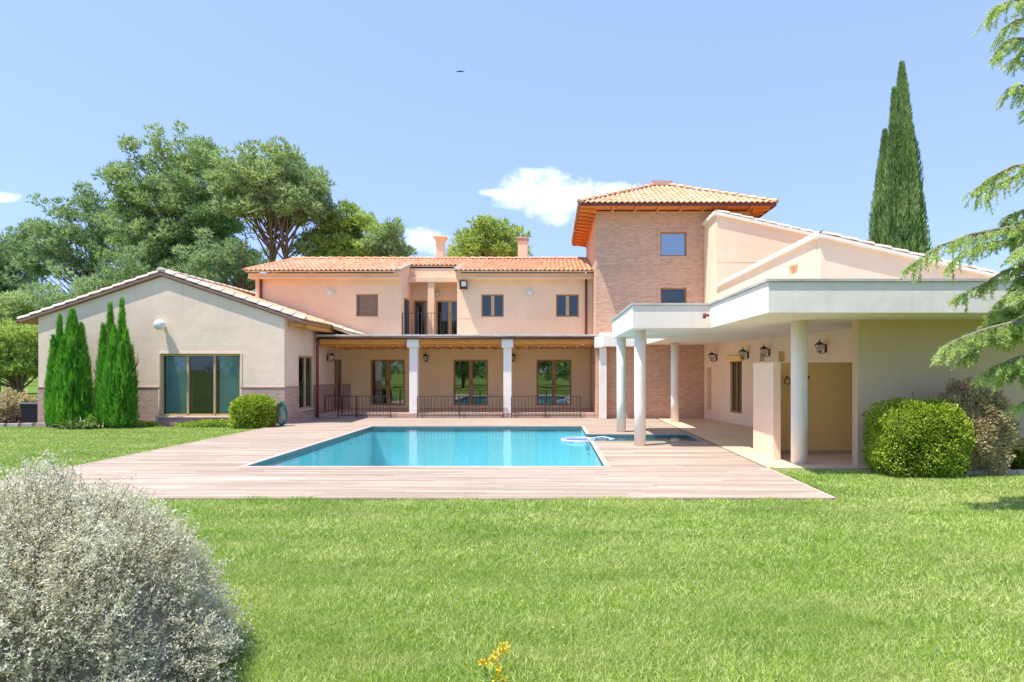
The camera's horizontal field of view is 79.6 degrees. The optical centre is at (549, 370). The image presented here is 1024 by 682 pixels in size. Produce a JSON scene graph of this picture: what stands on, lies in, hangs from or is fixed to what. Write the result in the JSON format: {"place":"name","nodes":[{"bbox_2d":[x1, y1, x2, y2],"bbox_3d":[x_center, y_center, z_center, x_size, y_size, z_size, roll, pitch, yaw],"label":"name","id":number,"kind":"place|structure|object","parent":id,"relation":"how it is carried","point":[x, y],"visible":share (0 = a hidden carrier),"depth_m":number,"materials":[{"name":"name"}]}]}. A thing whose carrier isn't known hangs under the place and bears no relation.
{"place":"outdoors","nodes":[
{"label":"outdoors","id":0,"kind":"place"},
{"bbox_2d":[6,422,182,426],"bbox_3d":[-19.350,1.770,21.650,21.300,0.001,4.700,0,0,0],"label":"garden bed","id":1,"kind":"object","parent":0,"point":[45,426],"depth_m":19.33,"materials":[{"name":"soil"}]},
{"bbox_2d":[7,423,20,425],"bbox_3d":[-16.945,1.738,19.406,0.360,0.124,0.100,0,0,0],"label":"kerb stone","id":2,"kind":"object","parent":1,"relation":"on","point":[13,424],"visible":0.76,"depth_m":19.36,"materials":[{"name":"grey stone"}]},
{"bbox_2d":[0,385,37,422],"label":"garden shrub","id":3,"kind":"object","parent":1,"relation":"on","point":[10,401],"visible":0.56,"depth_m":20.64,"materials":[{"name":"beige plant"}]},
{"bbox_2d":[21,423,34,425],"bbox_3d":[-16.570,1.737,19.494,0.360,0.127,0.100,0,0,0],"label":"kerb stone","id":4,"kind":"object","parent":1,"relation":"on","point":[27,424],"visible":0.76,"depth_m":19.44,"materials":[{"name":"grey stone"}]},
{"bbox_2d":[19,402,37,422],"bbox_3d":[-17.232,1.415,20.600,0.665,0.710,0.645,0,0,0],"label":"storage bin","id":5,"kind":"object","parent":1,"relation":"on","point":[29,412],"visible":0.55,"depth_m":20.32,"materials":[{"name":"black plastic"}]},
{"bbox_2d":[35,423,45,425],"bbox_3d":[-16.195,1.736,19.578,0.360,0.127,0.100,0,0,0],"label":"kerb stone","id":6,"kind":"object","parent":1,"relation":"on","point":[40,424],"visible":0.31,"depth_m":19.53,"materials":[{"name":"grey stone"}]},
{"bbox_2d":[126,420,163,427],"bbox_3d":[-12.865,1.736,19.297,1.449,0.417,0.723,0,0,0],"label":"garden shrub","id":7,"kind":"object","parent":1,"relation":"on","point":[140,424],"visible":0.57,"depth_m":19.16,"materials":[{"name":"green plant"}]},
{"bbox_2d":[173,418,232,427],"bbox_3d":[-10.709,1.754,19.340,2.348,0.501,0.755,0,0,0],"label":"ground cover","id":8,"kind":"object","parent":1,"relation":"on","point":[218,423],"visible":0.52,"depth_m":19.18,"materials":[{"name":"green plant"}]},
{"bbox_2d":[0,374,1023,681],"bbox_3d":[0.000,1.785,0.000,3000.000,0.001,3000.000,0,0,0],"label":"lawn","id":9,"kind":"structure","parent":0,"point":[32,388],"depth_m":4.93,"materials":[{"name":"green plant"}]},
{"bbox_2d":[0,317,37,393],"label":"pine tree","id":10,"kind":"object","parent":9,"relation":"on","point":[18,358],"visible":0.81,"depth_m":29.35,"materials":[{"name":"green plant"}]},
{"bbox_2d":[0,228,50,392],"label":"pine tree","id":11,"kind":"object","parent":9,"relation":"on","point":[11,273],"visible":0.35,"depth_m":45.47,"materials":[{"name":"green plant"}]},
{"bbox_2d":[0,283,56,390],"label":"pine tree","id":12,"kind":"object","parent":9,"relation":"on","point":[14,305],"visible":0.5,"depth_m":39.32,"materials":[{"name":"green plant"}]},
{"bbox_2d":[42,307,94,428],"bbox_3d":[-14.920,-0.118,19.145,1.658,3.837,1.223,0,0,33],"label":"columnar conifer","id":13,"kind":"object","parent":9,"relation":"on","point":[68,385],"visible":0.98,"depth_m":18.88,"materials":[{"name":"green plant"}]},
{"bbox_2d":[3,178,143,294],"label":"pine tree","id":14,"kind":"object","parent":9,"relation":"on","point":[36,237],"visible":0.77,"depth_m":40.67,"materials":[{"name":"green plant"}]},
{"bbox_2d":[54,412,105,427],"bbox_3d":[-14.336,1.485,18.735,1.612,0.531,1.296,0,0,0],"label":"strap leaf plant","id":15,"kind":"object","parent":9,"relation":"on","point":[86,424],"visible":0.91,"depth_m":18.61,"materials":[{"name":"green plant"}]},
{"bbox_2d":[78,406,106,428],"bbox_3d":[-14.193,1.532,19.114,1.166,0.896,0.852,0,0,0],"label":"garden shrub","id":16,"kind":"object","parent":9,"relation":"on","point":[86,416],"visible":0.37,"depth_m":18.87,"materials":[{"name":"green plant"}]},
{"bbox_2d":[18,244,200,309],"bbox_3d":[-26.837,-2.938,38.940,11.737,9.382,7.518,0,0,0],"label":"pine tree","id":17,"kind":"object","parent":9,"relation":"on","point":[83,285],"visible":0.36,"depth_m":36.88,"materials":[{"name":"green plant"}]},
{"bbox_2d":[91,296,140,428],"bbox_3d":[-13.521,-0.278,19.023,1.515,4.155,1.120,0,0,0],"label":"columnar conifer","id":18,"kind":"object","parent":9,"relation":"on","point":[115,397],"visible":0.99,"depth_m":18.88,"materials":[{"name":"green plant"}]},
{"bbox_2d":[131,347,138,382],"bbox_3d":[-12.955,-0.120,19.120,0.432,1.590,0.118,0,0,21],"label":"dry branch","id":19,"kind":"object","parent":18,"relation":"attached to","point":[136,364],"visible":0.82,"depth_m":19.08,"materials":[{"name":"brown plant"}]},
{"bbox_2d":[0,448,257,681],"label":"silver bush","id":20,"kind":"object","parent":9,"relation":"on","point":[85,596],"visible":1,"depth_m":3.24,"materials":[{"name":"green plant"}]},
{"bbox_2d":[89,119,266,282],"bbox_3d":[-23.934,-6.968,40.052,9.865,17.456,7.116,0,0,0],"label":"pine tree","id":21,"kind":"object","parent":9,"relation":"on","point":[183,187],"visible":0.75,"depth_m":38.23,"materials":[{"name":"green plant"}]},
{"bbox_2d":[170,227,324,291],"bbox_3d":[-17.823,-3.305,36.984,8.756,10.116,6.042,0,0,0],"label":"pine tree","id":22,"kind":"object","parent":9,"relation":"on","point":[221,268],"visible":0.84,"depth_m":35.84,"materials":[{"name":"green plant"}]},
{"bbox_2d":[228,393,278,428],"bbox_3d":[-9.173,1.298,19.049,1.440,1.225,1.009,0,0,0],"label":"clipped bush","id":23,"kind":"object","parent":9,"relation":"on","point":[254,411],"visible":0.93,"depth_m":18.70,"materials":[{"name":"green plant"}]},
{"bbox_2d":[201,134,341,272],"bbox_3d":[-16.131,-5.848,36.061,7.477,15.204,5.896,0,0,0],"label":"pine tree","id":24,"kind":"object","parent":9,"relation":"on","point":[282,186],"visible":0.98,"depth_m":34.70,"materials":[{"name":"green plant"}]},
{"bbox_2d":[298,198,388,256],"bbox_3d":[-12.661,-4.354,38.058,6.081,12.223,4.406,0,0,0],"label":"pine tree","id":25,"kind":"object","parent":9,"relation":"on","point":[351,226],"visible":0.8,"depth_m":36.82,"materials":[{"name":"green plant"}]},
{"bbox_2d":[359,215,417,256],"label":"pine tree","id":26,"kind":"object","parent":9,"relation":"on","point":[391,243],"visible":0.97,"depth_m":36.45,"materials":[{"name":"green plant"}]},
{"bbox_2d":[206,533,596,679],"bbox_3d":[-1.146,1.740,4.997,2.888,0.054,3.205,0,0,0],"label":"clover","id":27,"kind":"object","parent":9,"relation":"on","point":[423,598],"visible":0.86,"depth_m":4.63,"materials":[{"name":"green plant"}]},
{"bbox_2d":[0,418,833,500],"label":"deck","id":28,"kind":"structure","parent":9,"relation":"on","point":[699,470],"depth_m":10.30,"materials":[{"name":"brown wood"}]},
{"bbox_2d":[279,403,283,425],"bbox_3d":[-8.430,1.390,19.340,0.095,0.720,0.260,0,0,0],"label":"hose stand","id":29,"kind":"object","parent":28,"relation":"on","point":[282,412],"visible":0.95,"depth_m":19.32,"materials":[{"name":"grey metal"}]},
{"bbox_2d":[276,401,287,425],"bbox_3d":[-8.436,1.352,19.338,0.388,0.784,0.200,0,0,0],"label":"garden hose","id":30,"kind":"object","parent":29,"relation":"hanging from","point":[285,412],"visible":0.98,"depth_m":19.29,"materials":[{"name":"green rubber"}]},
{"bbox_2d":[337,396,390,417],"bbox_3d":[-6.789,1.340,22.500,1.951,0.801,0.036,0,0,0],"label":"iron railing","id":31,"kind":"object","parent":28,"relation":"on","point":[338,415],"visible":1,"depth_m":22.49,"materials":[{"name":"black metal"}]},
{"bbox_2d":[1,425,836,500],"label":"deck edge","id":32,"kind":"object","parent":28,"relation":"on","point":[600,454],"visible":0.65,"depth_m":11.36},
{"bbox_2d":[255,427,603,465],"bbox_3d":[-2.265,2.501,15.175,6.530,1.498,7.990,0,0,0],"label":"pool basin","id":33,"kind":"object","parent":28,"relation":"in","point":[462,448],"visible":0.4,"depth_m":19.17,"materials":[{"name":"tile"}]},
{"bbox_2d":[249,426,700,465],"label":"waterline tiles","id":34,"kind":"object","parent":33,"relation":"attached to","point":[293,455],"visible":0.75,"depth_m":17.11,"materials":[{"name":"tile"}]},
{"bbox_2d":[417,396,502,417],"bbox_3d":[-3.267,1.340,22.500,3.164,0.801,0.036,0,0,0],"label":"iron railing","id":35,"kind":"object","parent":28,"relation":"on","point":[459,415],"visible":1,"depth_m":22.49,"materials":[{"name":"black metal"}]},
{"bbox_2d":[511,396,580,417],"bbox_3d":[-0.127,1.340,22.500,2.558,0.801,0.036,0,0,0],"label":"iron railing","id":36,"kind":"object","parent":28,"relation":"on","point":[545,415],"visible":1,"depth_m":22.49,"materials":[{"name":"black metal"}]},
{"bbox_2d":[586,439,698,458],"bbox_3d":[2.390,1.976,15.975,2.780,0.448,1.650,0,0,0],"label":"spa basin","id":37,"kind":"object","parent":28,"relation":"in","point":[588,448],"visible":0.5,"depth_m":16.80,"materials":[{"name":"tile"}]},
{"bbox_2d":[95,492,830,501],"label":"edge grass","id":38,"kind":"structure","parent":9,"relation":"on","point":[355,499],"depth_m":8.36,"materials":[{"name":"green plant"}]},
{"bbox_2d":[445,213,533,256],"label":"pine tree","id":39,"kind":"object","parent":9,"relation":"on","point":[481,238],"visible":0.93,"depth_m":32.77,"materials":[{"name":"green plant"}]},
{"bbox_2d":[477,641,510,681],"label":"yellow flower","id":40,"kind":"object","parent":9,"relation":"on","point":[498,675],"visible":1,"depth_m":3.25,"materials":[{"name":"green plant"}]},
{"bbox_2d":[16,180,1023,465],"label":"villa","id":41,"kind":"object","parent":9,"relation":"on","point":[656,294],"visible":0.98,"depth_m":20.75,"materials":[{"name":"paint"}]},
{"bbox_2d":[153,320,165,329],"bbox_3d":[-12.566,-1.467,19.802,0.340,0.340,0.396,0,0,0],"label":"globe lamp","id":42,"kind":"object","parent":41,"relation":"attached to","point":[159,324],"visible":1,"depth_m":19.67,"materials":[{"name":"white glass"}]},
{"bbox_2d":[158,354,239,417],"bbox_3d":[-11.383,0.503,20.042,2.726,2.085,0.175,0,0,0],"label":"window","id":43,"kind":"structure","parent":41,"relation":"in","point":[163,415],"depth_m":20.06,"materials":[{"name":"brown wood"}]},
{"bbox_2d":[298,356,314,410],"bbox_3d":[-8.672,0.448,21.810,0.155,1.925,1.439,0,0,0],"label":"window","id":44,"kind":"structure","parent":41,"relation":"in","point":[304,407],"depth_m":21.80,"materials":[{"name":"brown wood"}]},
{"bbox_2d":[326,288,333,295],"bbox_3d":[-8.577,-3.057,23.948,0.330,0.330,0.105,0,0,0],"label":"bulkhead lamp","id":45,"kind":"object","parent":41,"relation":"attached to","point":[329,291],"visible":1,"depth_m":23.95,"materials":[{"name":"glass"}]},
{"bbox_2d":[327,353,335,361],"bbox_3d":[-8.485,-0.526,23.827,0.300,0.420,0.220,0,0,0],"label":"wall lantern","id":46,"kind":"object","parent":41,"relation":"attached to","point":[331,354],"depth_m":23.81,"materials":[{"name":"black metal"}]},
{"bbox_2d":[324,395,342,412],"bbox_3d":[-7.953,1.250,22.620,0.680,0.661,0.036,0,0,0],"label":"iron railing","id":47,"kind":"object","parent":41,"relation":"on","point":[325,410],"visible":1,"depth_m":22.61,"materials":[{"name":"black metal"}]},
{"bbox_2d":[333,359,340,408],"bbox_3d":[-8.709,0.560,25.071,0.082,2.020,1.075,0,0,0],"label":"side door","id":48,"kind":"structure","parent":41,"relation":"in","point":[337,362],"depth_m":25.25,"materials":[{"name":"brown wood"}]},
{"bbox_2d":[357,294,377,315],"bbox_3d":[-7.132,-2.546,24.095,0.866,0.877,0.070,0,0,0],"label":"window","id":49,"kind":"structure","parent":41,"relation":"in","point":[357,294],"depth_m":24.06,"materials":[{"name":"brown wood"}]},
{"bbox_2d":[371,360,404,404],"bbox_3d":[-6.777,0.508,25.775,1.441,1.911,0.110,0,0,0],"label":"french door","id":50,"kind":"structure","parent":41,"relation":"in","point":[387,376],"depth_m":25.80,"materials":[{"name":"brown wood"}]},
{"bbox_2d":[404,298,409,333],"bbox_3d":[-5.835,-2.111,24.952,0.070,1.601,1.030,0,0,0],"label":"balcony door","id":51,"kind":"structure","parent":41,"relation":"in","point":[406,302],"depth_m":25.08,"materials":[{"name":"brown wood"}]},
{"bbox_2d":[414,301,426,334],"bbox_3d":[-5.477,-2.136,26.095,0.554,1.652,0.070,0,0,0],"label":"balcony door","id":52,"kind":"structure","parent":41,"relation":"in","point":[414,301],"depth_m":26.06,"materials":[{"name":"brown wood"}]},
{"bbox_2d":[423,353,427,361],"bbox_3d":[-5.140,-0.539,25.545,0.220,0.420,0.300,0,0,0],"label":"wall lantern","id":53,"kind":"object","parent":41,"relation":"attached to","point":[426,358],"depth_m":25.56,"materials":[{"name":"black metal"}]},
{"bbox_2d":[402,313,456,334],"bbox_3d":[-4.695,-1.767,24.030,2.164,0.974,0.036,0,0,0],"label":"iron railing","id":54,"kind":"object","parent":41,"relation":"on","point":[424,323],"visible":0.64,"depth_m":24.02,"materials":[{"name":"black metal"}]},
{"bbox_2d":[435,290,440,297],"bbox_3d":[-4.748,-3.233,25.940,0.300,0.300,0.120,0,0,0],"label":"bulkhead lamp","id":55,"kind":"object","parent":41,"relation":"attached to","point":[437,293],"visible":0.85,"depth_m":25.95,"materials":[{"name":"glass"}]},
{"bbox_2d":[436,301,456,334],"bbox_3d":[-4.218,-2.136,26.089,1.196,1.652,0.082,0,0,0],"label":"balcony door","id":56,"kind":"structure","parent":41,"relation":"in","point":[449,302],"depth_m":26.05,"materials":[{"name":"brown wood"}]},
{"bbox_2d":[460,280,467,288],"bbox_3d":[-3.322,-3.311,23.844,0.300,0.340,0.312,0,0,0],"label":"floodlight","id":57,"kind":"object","parent":41,"relation":"attached to","point":[463,284],"visible":1,"depth_m":23.70,"materials":[{"name":"black metal"}]},
{"bbox_2d":[454,360,487,404],"bbox_3d":[-3.296,0.508,25.775,1.453,1.911,0.110,0,0,0],"label":"french door","id":58,"kind":"structure","parent":41,"relation":"in","point":[470,376],"depth_m":25.80,"materials":[{"name":"brown wood"}]},
{"bbox_2d":[482,295,503,316],"bbox_3d":[-2.223,-2.536,24.089,0.877,0.877,0.082,0,0,0],"label":"window","id":59,"kind":"structure","parent":41,"relation":"in","point":[482,295],"depth_m":24.06,"materials":[{"name":"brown wood"}]},
{"bbox_2d":[526,288,533,296],"bbox_3d":[-0.762,-3.037,23.948,0.330,0.330,0.105,0,0,0],"label":"bulkhead lamp","id":60,"kind":"object","parent":41,"relation":"attached to","point":[529,292],"visible":1,"depth_m":23.95,"materials":[{"name":"glass"}]},
{"bbox_2d":[537,360,570,404],"bbox_3d":[0.196,0.508,25.789,1.464,1.911,0.082,0,0,0],"label":"french door","id":61,"kind":"structure","parent":41,"relation":"in","point":[553,376],"depth_m":25.80,"materials":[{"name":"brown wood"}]},
{"bbox_2d":[556,295,578,316],"bbox_3d":[0.710,-2.536,24.089,0.897,0.877,0.082,0,0,0],"label":"window","id":62,"kind":"structure","parent":41,"relation":"in","point":[556,295],"depth_m":24.06,"materials":[{"name":"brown wood"}]},
{"bbox_2d":[660,232,685,255],"bbox_3d":[4.534,-4.611,22.495,0.964,0.886,0.070,0,0,0],"label":"window","id":63,"kind":"structure","parent":41,"relation":"in","point":[671,243],"depth_m":22.50,"materials":[{"name":"blue glass"}]},
{"bbox_2d":[660,288,685,302],"bbox_3d":[4.534,-2.630,22.495,0.964,0.779,0.070,0,0,0],"label":"window","id":64,"kind":"structure","parent":41,"relation":"in","point":[660,288],"depth_m":22.46,"materials":[{"name":"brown wood"}]},
{"bbox_2d":[708,351,716,361],"bbox_3d":[5.681,-0.493,21.310,0.285,0.399,0.209,0,0,-10],"label":"wall lantern","id":65,"kind":"object","parent":41,"relation":"attached to","point":[711,353],"depth_m":21.29,"materials":[{"name":"black metal"}]},
{"bbox_2d":[731,361,741,413],"bbox_3d":[6.129,0.511,19.939,0.082,1.750,0.819,0,0,-10],"label":"window","id":66,"kind":"structure","parent":41,"relation":"in","point":[732,363],"depth_m":19.94,"materials":[{"name":"brown wood"}]},
{"bbox_2d":[738,347,748,359],"bbox_3d":[6.053,-0.532,19.085,0.285,0.400,0.209,0,0,-10],"label":"wall lantern","id":67,"kind":"object","parent":41,"relation":"attached to","point":[741,351],"depth_m":19.06,"materials":[{"name":"black metal"}]},
{"bbox_2d":[760,344,769,356],"bbox_3d":[6.241,-0.573,17.747,0.270,0.378,0.198,0,0,-6],"label":"wall lantern","id":68,"kind":"object","parent":41,"relation":"attached to","point":[763,347],"depth_m":17.72,"materials":[{"name":"black metal"}]},
{"bbox_2d":[814,339,826,353],"bbox_3d":[6.541,-0.574,14.775,0.255,0.357,0.187,0,0,-4],"label":"wall lantern","id":69,"kind":"object","parent":41,"relation":"attached to","point":[824,346],"depth_m":14.75,"materials":[{"name":"black metal"}]},
{"bbox_2d":[768,466,841,498],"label":"edge grass","id":70,"kind":"structure","parent":9,"relation":"on","point":[793,476],"depth_m":9.40,"materials":[{"name":"plant"}]},
{"bbox_2d":[867,60,932,255],"bbox_3d":[15.381,-5.937,26.956,3.188,15.475,3.209,0,0,0],"label":"italian cypress","id":71,"kind":"object","parent":9,"relation":"on","point":[898,216],"visible":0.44,"depth_m":26.54,"materials":[{"name":"green plant"}]},
{"bbox_2d":[861,392,976,478],"bbox_3d":[6.287,1.143,10.501,1.710,1.542,1.096,0,0,0],"label":"clipped bush","id":72,"kind":"object","parent":9,"relation":"on","point":[923,437],"visible":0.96,"depth_m":10.13,"materials":[{"name":"green plant"}]},
{"bbox_2d":[899,0,1023,419],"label":"cedar tree","id":73,"kind":"object","parent":9,"relation":"on","point":[1011,322],"visible":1,"depth_m":7.60,"materials":[{"name":"green plant"}]},
{"bbox_2d":[974,469,987,474],"bbox_3d":[7.344,1.748,10.478,0.231,0.105,0.100,0,0,0],"label":"kerb stone","id":74,"kind":"object","parent":9,"relation":"on","point":[976,472],"visible":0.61,"depth_m":10.43,"materials":[{"name":"grey stone"}]},
{"bbox_2d":[1002,469,1016,474],"bbox_3d":[7.837,1.749,10.472,0.232,0.101,0.100,0,0,0],"label":"kerb stone","id":75,"kind":"object","parent":9,"relation":"on","point":[1011,472],"visible":0.48,"depth_m":10.42,"materials":[{"name":"grey stone"}]},
{"bbox_2d":[1014,469,1023,474],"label":"kerb stone","id":76,"kind":"object","parent":9,"relation":"on","point":[1020,471],"visible":0.64,"depth_m":10.43,"materials":[{"name":"grey stone"}]},
{"label":"shrub bed","id":77,"kind":"structure","parent":9,"relation":"on","visible":0},
{"bbox_2d":[931,375,1023,475],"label":"flowering shrub","id":78,"kind":"object","parent":77,"relation":"on","point":[982,408],"visible":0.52,"depth_m":10.35,"materials":[{"name":"green plant"}]},
{"bbox_2d":[1006,437,1023,468],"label":"leafy plant","id":79,"kind":"object","parent":77,"relation":"on","point":[1018,462],"visible":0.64,"depth_m":10.73,"materials":[{"name":"green plant"}]},
{"bbox_2d":[0,0,1023,438],"label":"sky","id":80,"kind":"structure","parent":0,"point":[555,104],"materials":[{"name":"blue"}]},
{"bbox_2d":[561,436,615,442],"bbox_3d":[0.974,1.758,15.684,1.362,0.116,1.048,0,0,0],"label":"pool hose","id":81,"kind":"object","parent":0,"point":[577,439],"visible":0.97,"depth_m":15.64,"materials":[{"name":"white plastic"}]},
{"bbox_2d":[658,418,1005,469],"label":"patio","id":82,"kind":"structure","parent":0,"point":[736,439],"depth_m":14.46,"materials":[{"name":"ceramic"}]}
]}

